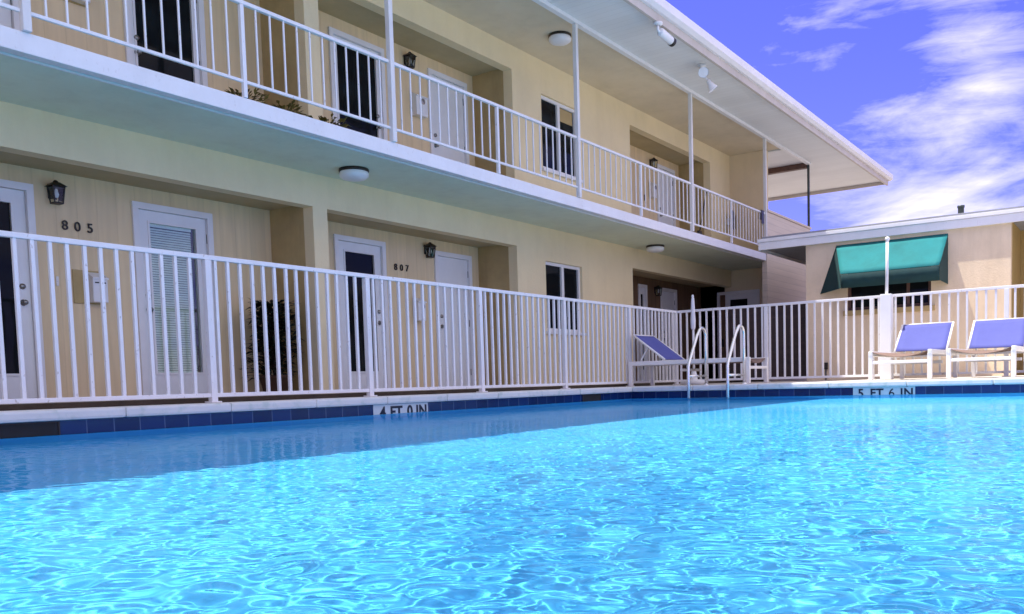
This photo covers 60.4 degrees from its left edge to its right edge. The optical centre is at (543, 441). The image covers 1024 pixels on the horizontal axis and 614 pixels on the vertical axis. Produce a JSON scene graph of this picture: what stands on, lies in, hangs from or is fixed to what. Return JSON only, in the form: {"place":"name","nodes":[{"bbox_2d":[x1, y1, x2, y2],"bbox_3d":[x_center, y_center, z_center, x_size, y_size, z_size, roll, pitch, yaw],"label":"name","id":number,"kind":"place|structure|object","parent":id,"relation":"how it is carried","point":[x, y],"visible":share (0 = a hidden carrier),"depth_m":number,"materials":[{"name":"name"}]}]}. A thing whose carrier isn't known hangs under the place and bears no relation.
{"place":"outdoors","nodes":[
{"label":"outdoors","id":0,"kind":"place"},
{"bbox_2d":[0,382,664,404],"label":"walkway","id":1,"kind":"structure","parent":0,"point":[266,395],"depth_m":9.30,"materials":[{"name":"concrete"}]},
{"bbox_2d":[239,298,304,395],"bbox_3d":[-3.096,-1.084,10.069,0.763,1.106,0.768,1,5,34],"label":"potted plant","id":2,"kind":"object","parent":1,"relation":"on","point":[271,344],"visible":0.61,"depth_m":9.95,"materials":[{"name":"green plant"}]},
{"bbox_2d":[0,392,1023,613],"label":"water","id":3,"kind":"structure","parent":0,"point":[877,504],"depth_m":1.76,"materials":[{"name":"blue liquid"}]},
{"bbox_2d":[12,375,1023,410],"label":"pool deck","id":4,"kind":"structure","parent":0,"point":[785,381],"depth_m":13.04,"materials":[{"name":"concrete"}]},
{"bbox_2d":[0,230,679,403],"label":"pool fence","id":5,"kind":"object","parent":4,"relation":"on","point":[212,394],"visible":0.97,"depth_m":8.37,"materials":[{"name":"white metal"}]},
{"bbox_2d":[0,377,1023,423],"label":"pool coping","id":6,"kind":"object","parent":4,"relation":"on","point":[21,416],"visible":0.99,"depth_m":8.63,"materials":[{"name":"concrete"}]},
{"bbox_2d":[680,295,704,384],"bbox_3d":[2.383,-1.619,13.952,0.440,1.420,0.440,1,5,34],"label":"closed umbrella","id":7,"kind":"object","parent":4,"relation":"on","point":[694,380],"visible":0.84,"depth_m":13.91,"materials":[{"name":"white fabric"}]},
{"bbox_2d":[628,334,768,385],"bbox_3d":[2.287,-1.239,13.067,1.923,0.784,0.760,1,5,34],"label":"sun lounger","id":8,"kind":"object","parent":4,"relation":"on","point":[663,351],"visible":0.97,"depth_m":13.13,"materials":[{"name":"white plastic"}]},
{"bbox_2d":[687,324,747,397],"bbox_3d":[2.402,-0.739,12.167,0.659,1.740,0.675,1,5,34],"label":"pool ladder","id":9,"kind":"object","parent":4,"relation":"attached to","point":[728,358],"visible":0.69,"depth_m":12.17,"materials":[{"name":"metal"}]},
{"bbox_2d":[677,284,1023,381],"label":"pool fence","id":10,"kind":"object","parent":4,"relation":"on","point":[766,340],"visible":0.87,"depth_m":13.36,"materials":[{"name":"white metal"}]},
{"bbox_2d":[880,236,893,379],"bbox_3d":[4.952,-1.920,12.671,0.156,2.045,0.156,1,5,34],"label":"umbrella post","id":11,"kind":"object","parent":4,"relation":"on","point":[886,325],"visible":1,"depth_m":12.63,"materials":[{"name":"white metal"}]},
{"bbox_2d":[757,206,1023,380],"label":"pool house","id":12,"kind":"structure","parent":4,"relation":"on","point":[985,248],"depth_m":14.60,"materials":[{"name":"beige paint"}]},
{"bbox_2d":[728,304,805,381],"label":"wooden gate","id":13,"kind":"structure","parent":12,"relation":"attached to","point":[780,338],"depth_m":16.26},
{"bbox_2d":[824,362,827,379],"bbox_3d":[4.982,-1.238,15.494,0.070,0.310,0.049,1,5,34],"label":"outlet box","id":14,"kind":"object","parent":12,"relation":"attached to","point":[826,366],"visible":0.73,"depth_m":15.47,"materials":[{"name":"grey metal"}]},
{"bbox_2d":[820,233,947,293],"bbox_3d":[5.553,-2.963,14.614,2.073,0.814,0.592,1,5,34],"label":"awning","id":15,"kind":"object","parent":12,"relation":"attached to","point":[921,253],"visible":0.97,"depth_m":14.43,"materials":[{"name":"teal fabric"}]},
{"bbox_2d":[843,266,934,315],"bbox_3d":[5.835,-2.594,14.857,1.470,0.850,0.150,1,5,34],"label":"window","id":16,"kind":"structure","parent":12,"relation":"in","point":[914,287],"depth_m":14.83,"materials":[{"name":"black glass"}]},
{"bbox_2d":[957,205,964,212],"bbox_3d":[7.284,-3.929,15.326,0.280,0.370,0.273,1,5,34],"label":"vent pipe","id":17,"kind":"object","parent":12,"relation":"on","point":[960,208],"visible":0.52,"depth_m":15.28,"materials":[{"name":"grey metal"}]},
{"bbox_2d":[868,321,957,380],"bbox_3d":[4.992,-1.234,11.805,0.760,0.784,1.840,1,5,34],"label":"sun lounger","id":18,"kind":"object","parent":4,"relation":"on","point":[931,340],"visible":0.98,"depth_m":12.20,"materials":[{"name":"white plastic"}]},
{"bbox_2d":[946,317,1023,378],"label":"sun lounger","id":19,"kind":"object","parent":4,"relation":"on","point":[998,333],"visible":1,"depth_m":11.68,"materials":[{"name":"white plastic"}]},
{"bbox_2d":[666,0,1023,230],"label":"sky","id":20,"kind":"structure","parent":0,"point":[932,91],"materials":[{"name":"blue"}]},
{"label":"ground","id":21,"kind":"structure","parent":0,"visible":0},
{"bbox_2d":[0,380,763,410],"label":"kerb","id":22,"kind":"structure","parent":21,"relation":"on","point":[125,403],"depth_m":8.21,"materials":[{"name":"white concrete"}]},
{"bbox_2d":[0,0,892,398],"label":"motel building","id":23,"kind":"structure","parent":21,"relation":"on","point":[130,146],"depth_m":11.59,"materials":[{"name":"beige paint"}]},
{"bbox_2d":[0,0,19,30],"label":"door","id":24,"kind":"structure","parent":23,"relation":"in","point":[8,18],"depth_m":8.06,"materials":[{"name":"white paint"}]},
{"bbox_2d":[0,179,46,398],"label":"door","id":25,"kind":"structure","parent":23,"relation":"in","point":[17,206],"depth_m":8.17,"materials":[{"name":"white paint"}]},
{"bbox_2d":[44,180,66,204],"bbox_3d":[-4.625,-2.368,8.342,0.157,0.225,0.147,1,5,34],"label":"wall lantern","id":26,"kind":"object","parent":23,"relation":"attached to","point":[55,189],"depth_m":8.33,"materials":[{"name":"black metal"}]},
{"bbox_2d":[56,276,58,285],"bbox_3d":[-4.661,-1.541,8.434,0.017,0.090,0.024,1,5,34],"label":"door bell","id":27,"kind":"object","parent":23,"relation":"attached to","point":[57,280],"depth_m":8.43,"materials":[{"name":"white paint"}]},
{"bbox_2d":[62,220,92,232],"bbox_3d":[-4.548,-2.098,8.582,0.012,0.091,0.300,1,5,34],"label":"house number","id":28,"kind":"object","parent":23,"relation":"attached to","point":[78,223],"visible":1,"depth_m":8.57,"materials":[{"name":"brown metal"}]},
{"bbox_2d":[68,0,89,6],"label":"mailbox","id":29,"kind":"object","parent":23,"relation":"attached to","point":[80,2],"visible":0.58,"depth_m":8.53,"materials":[{"name":"beige paint"}]},
{"bbox_2d":[72,269,108,304],"bbox_3d":[-4.445,-1.524,8.652,0.129,0.325,0.305,1,5,34],"label":"mailbox","id":30,"kind":"object","parent":23,"relation":"attached to","point":[94,287],"visible":0.55,"depth_m":8.63,"materials":[{"name":"beige paint"}]},
{"bbox_2d":[122,0,207,86],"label":"door","id":31,"kind":"structure","parent":23,"relation":"in","point":[134,7],"depth_m":9.40,"materials":[{"name":"white paint"}]},
{"bbox_2d":[131,201,218,394],"bbox_3d":[-3.963,-1.495,9.504,0.130,2.033,0.944,1,5,34],"label":"door","id":32,"kind":"structure","parent":23,"relation":"in","point":[144,216],"depth_m":9.46,"materials":[{"name":"white paint"}]},
{"bbox_2d":[224,87,268,103],"bbox_3d":[-2.815,-3.223,8.430,0.668,0.275,0.674,1,5,34],"label":"potted plant","id":33,"kind":"object","parent":23,"relation":"on","point":[253,97],"visible":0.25,"depth_m":8.32,"materials":[{"name":"green plant"}]},
{"bbox_2d":[272,99,307,115],"bbox_3d":[-2.679,-3.253,8.844,0.642,0.273,0.639,-3,4,-14],"label":"potted plant","id":34,"kind":"object","parent":23,"relation":"on","point":[290,106],"visible":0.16,"depth_m":8.69,"materials":[{"name":"green plant"}]},
{"bbox_2d":[308,113,351,127],"bbox_3d":[-2.224,-3.304,9.346,0.661,0.284,0.629,1,5,34],"label":"potted plant","id":35,"kind":"object","parent":23,"relation":"on","point":[324,119],"visible":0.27,"depth_m":9.19,"materials":[{"name":"green plant"}]},
{"bbox_2d":[338,166,368,181],"bbox_3d":[-2.134,-3.007,9.913,0.340,0.125,0.340,1,5,34],"label":"ceiling light","id":36,"kind":"object","parent":23,"relation":"attached to","point":[354,173],"visible":1,"depth_m":9.80,"materials":[{"name":"white glass"}]},
{"bbox_2d":[328,26,387,140],"bbox_3d":[-2.450,-4.312,11.656,0.130,2.002,0.980,1,5,34],"label":"door","id":37,"kind":"structure","parent":23,"relation":"in","point":[357,125],"depth_m":11.65,"materials":[{"name":"white paint"}]},
{"bbox_2d":[333,234,390,388],"bbox_3d":[-2.428,-1.687,11.753,0.130,2.033,0.925,1,5,34],"label":"door","id":38,"kind":"structure","parent":23,"relation":"in","point":[351,254],"depth_m":11.74,"materials":[{"name":"white paint"}]},
{"bbox_2d":[0,0,764,244],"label":"balcony railing","id":39,"kind":"object","parent":23,"relation":"attached to","point":[241,4],"visible":0.98,"depth_m":9.56,"materials":[{"name":"white metal"}]},
{"bbox_2d":[760,210,763,223],"bbox_3d":[4.545,-4.675,18.321,0.070,0.276,0.140,1,5,34],"label":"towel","id":40,"kind":"object","parent":39,"relation":"hanging from","point":[762,216],"visible":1,"depth_m":18.29,"materials":[{"name":"blue fabric"}]},
{"bbox_2d":[394,264,408,270],"bbox_3d":[-1.988,-2.441,12.333,0.012,0.089,0.289,1,5,34],"label":"house number","id":41,"kind":"object","parent":23,"relation":"attached to","point":[395,268],"visible":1,"depth_m":12.31,"materials":[{"name":"brown metal"}]},
{"bbox_2d":[403,52,416,68],"bbox_3d":[-1.871,-5.346,12.313,0.157,0.225,0.147,1,5,34],"label":"wall lantern","id":42,"kind":"object","parent":23,"relation":"attached to","point":[409,59],"depth_m":12.31,"materials":[{"name":"black metal"}]},
{"bbox_2d":[412,298,426,320],"bbox_3d":[-1.763,-1.892,12.571,0.116,0.330,0.172,1,5,34],"label":"mailbox","id":43,"kind":"object","parent":23,"relation":"attached to","point":[418,305],"visible":0.5,"depth_m":12.50,"materials":[{"name":"white paint"}]},
{"bbox_2d":[411,92,428,118],"bbox_3d":[-1.754,-4.796,12.511,0.116,0.330,0.252,1,5,34],"label":"mailbox","id":44,"kind":"object","parent":23,"relation":"attached to","point":[416,105],"visible":0.91,"depth_m":12.44,"materials":[{"name":"white paint"}]},
{"bbox_2d":[423,242,436,257],"bbox_3d":[-1.640,-2.772,12.716,0.157,0.225,0.147,1,5,34],"label":"wall lantern","id":45,"kind":"object","parent":23,"relation":"attached to","point":[429,249],"depth_m":12.71,"materials":[{"name":"black metal"}]},
{"bbox_2d":[427,68,469,164],"bbox_3d":[-1.421,-4.441,13.163,0.130,2.002,0.880,1,5,34],"label":"door","id":46,"kind":"structure","parent":23,"relation":"in","point":[435,149],"depth_m":13.14,"materials":[{"name":"white paint"}]},
{"bbox_2d":[434,250,472,386],"bbox_3d":[-1.354,-1.822,13.327,0.130,2.033,0.855,1,5,34],"label":"door","id":47,"kind":"structure","parent":23,"relation":"in","point":[450,268],"depth_m":13.33,"materials":[{"name":"white paint"}]},
{"bbox_2d":[548,31,570,45],"bbox_3d":[0.244,-5.867,12.828,0.340,0.125,0.340,1,5,34],"label":"ceiling light","id":48,"kind":"object","parent":23,"relation":"attached to","point":[559,38],"visible":1,"depth_m":12.72,"materials":[{"name":"white glass"}]},
{"bbox_2d":[541,95,582,182],"bbox_3d":[0.258,-4.912,14.320,0.165,1.200,1.180,1,5,34],"label":"window","id":49,"kind":"structure","parent":23,"relation":"in","point":[555,114],"depth_m":14.31,"materials":[{"name":"white paint"}]},
{"bbox_2d":[546,261,586,335],"bbox_3d":[0.331,-2.339,14.490,0.165,1.160,1.180,1,5,34],"label":"window","id":50,"kind":"structure","parent":23,"relation":"in","point":[562,280],"depth_m":14.49,"materials":[{"name":"black glass"}]},
{"bbox_2d":[638,284,647,380],"bbox_3d":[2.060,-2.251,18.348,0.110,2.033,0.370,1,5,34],"label":"door","id":51,"kind":"structure","parent":23,"relation":"in","point":[642,289],"depth_m":18.35,"materials":[{"name":"white paint"}]},
{"bbox_2d":[650,182,656,198],"bbox_3d":[2.317,-5.296,18.477,0.116,0.340,0.172,1,5,34],"label":"mailbox","id":52,"kind":"object","parent":23,"relation":"attached to","point":[652,189],"visible":0.85,"depth_m":18.42,"materials":[{"name":"white paint"}]},
{"bbox_2d":[649,157,657,167],"bbox_3d":[2.318,-5.851,18.453,0.157,0.225,0.147,1,5,34],"label":"wall lantern","id":53,"kind":"object","parent":23,"relation":"attached to","point":[652,161],"depth_m":18.44,"materials":[{"name":"black metal"}]},
{"bbox_2d":[646,244,663,252],"bbox_3d":[2.060,-3.539,16.157,0.340,0.125,0.340,1,5,34],"label":"ceiling light","id":54,"kind":"object","parent":23,"relation":"attached to","point":[654,248],"visible":1,"depth_m":16.03,"materials":[{"name":"white glass"}]},
{"bbox_2d":[654,285,661,295],"bbox_3d":[2.449,-3.215,18.710,0.157,0.225,0.147,1,5,34],"label":"wall lantern","id":55,"kind":"object","parent":23,"relation":"attached to","point":[657,289],"depth_m":18.69,"materials":[{"name":"black metal"}]},
{"bbox_2d":[653,21,675,46],"bbox_3d":[1.693,-5.677,12.253,0.134,0.232,0.458,2,5,43],"label":"security camera","id":56,"kind":"object","parent":23,"relation":"attached to","point":[666,37],"visible":1,"depth_m":12.18,"materials":[{"name":"white paint"}]},
{"bbox_2d":[656,163,675,226],"bbox_3d":[2.664,-4.953,19.149,0.130,2.002,0.850,1,5,34],"label":"door","id":57,"kind":"structure","parent":23,"relation":"in","point":[660,218],"depth_m":19.15,"materials":[{"name":"white paint"}]},
{"bbox_2d":[660,288,677,379],"bbox_3d":[2.757,-2.337,19.352,0.130,2.033,0.780,1,5,34],"label":"door","id":58,"kind":"structure","parent":23,"relation":"in","point":[668,299],"depth_m":19.31,"materials":[{"name":"white paint"}]},
{"bbox_2d":[697,192,706,234],"bbox_3d":[2.931,-4.191,16.419,0.200,0.827,0.630,-1,4,5],"label":"broom","id":59,"kind":"object","parent":23,"relation":"on","point":[699,231],"visible":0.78,"depth_m":16.44,"materials":[{"name":"white metal"}]},
{"bbox_2d":[697,63,717,92],"bbox_3d":[2.591,-5.833,14.067,0.298,0.429,0.448,1,5,34],"label":"floodlight","id":60,"kind":"object","parent":23,"relation":"attached to","point":[703,71],"visible":1,"depth_m":14.07,"materials":[{"name":"white paint"}]},
{"bbox_2d":[727,210,735,229],"bbox_3d":[4.278,-5.030,19.963,0.138,0.422,0.204,-4,4,-32],"label":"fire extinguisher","id":61,"kind":"object","parent":23,"relation":"attached to","point":[733,220],"visible":0.53,"depth_m":19.91,"materials":[{"name":"white metal"}]},
{"bbox_2d":[717,289,759,378],"bbox_3d":[4.526,-2.428,20.285,1.020,2.075,0.120,1,5,34],"label":"door","id":62,"kind":"structure","parent":23,"relation":"in","point":[744,297],"depth_m":20.25,"materials":[{"name":"white paint"}]},
{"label":"pool basin","id":63,"kind":"structure","parent":0,"visible":0},
{"bbox_2d":[2,384,1023,433],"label":"pool tile band","id":64,"kind":"object","parent":63,"relation":"attached to","point":[109,424],"visible":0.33,"depth_m":9.18,"materials":[{"name":"blue tile"}]},
{"bbox_2d":[0,421,60,437],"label":"pool skimmer","id":65,"kind":"object","parent":64,"relation":"attached to","point":[28,429],"visible":0.5,"depth_m":5.83,"materials":[{"name":"black plastic"}]},
{"bbox_2d":[373,402,427,414],"bbox_3d":[-1.409,-0.282,8.753,0.009,0.192,0.780,1,5,34],"label":"depth marker","id":66,"kind":"object","parent":64,"relation":"attached to","point":[399,408],"visible":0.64,"depth_m":8.73,"materials":[{"name":"grey tile"}]},
{"bbox_2d":[582,394,600,401],"bbox_3d":[0.651,-0.529,11.774,0.007,0.210,0.470,1,5,34],"label":"pool skimmer","id":67,"kind":"object","parent":64,"relation":"attached to","point":[592,397],"visible":0.48,"depth_m":11.77,"materials":[{"name":"black plastic"}]},
{"bbox_2d":[853,386,914,394],"bbox_3d":[4.154,-0.569,10.728,0.725,0.192,0.009,1,5,34],"label":"depth marker","id":68,"kind":"object","parent":64,"relation":"attached to","point":[881,390],"visible":0.62,"depth_m":10.72,"materials":[{"name":"grey tile"}]}
]}

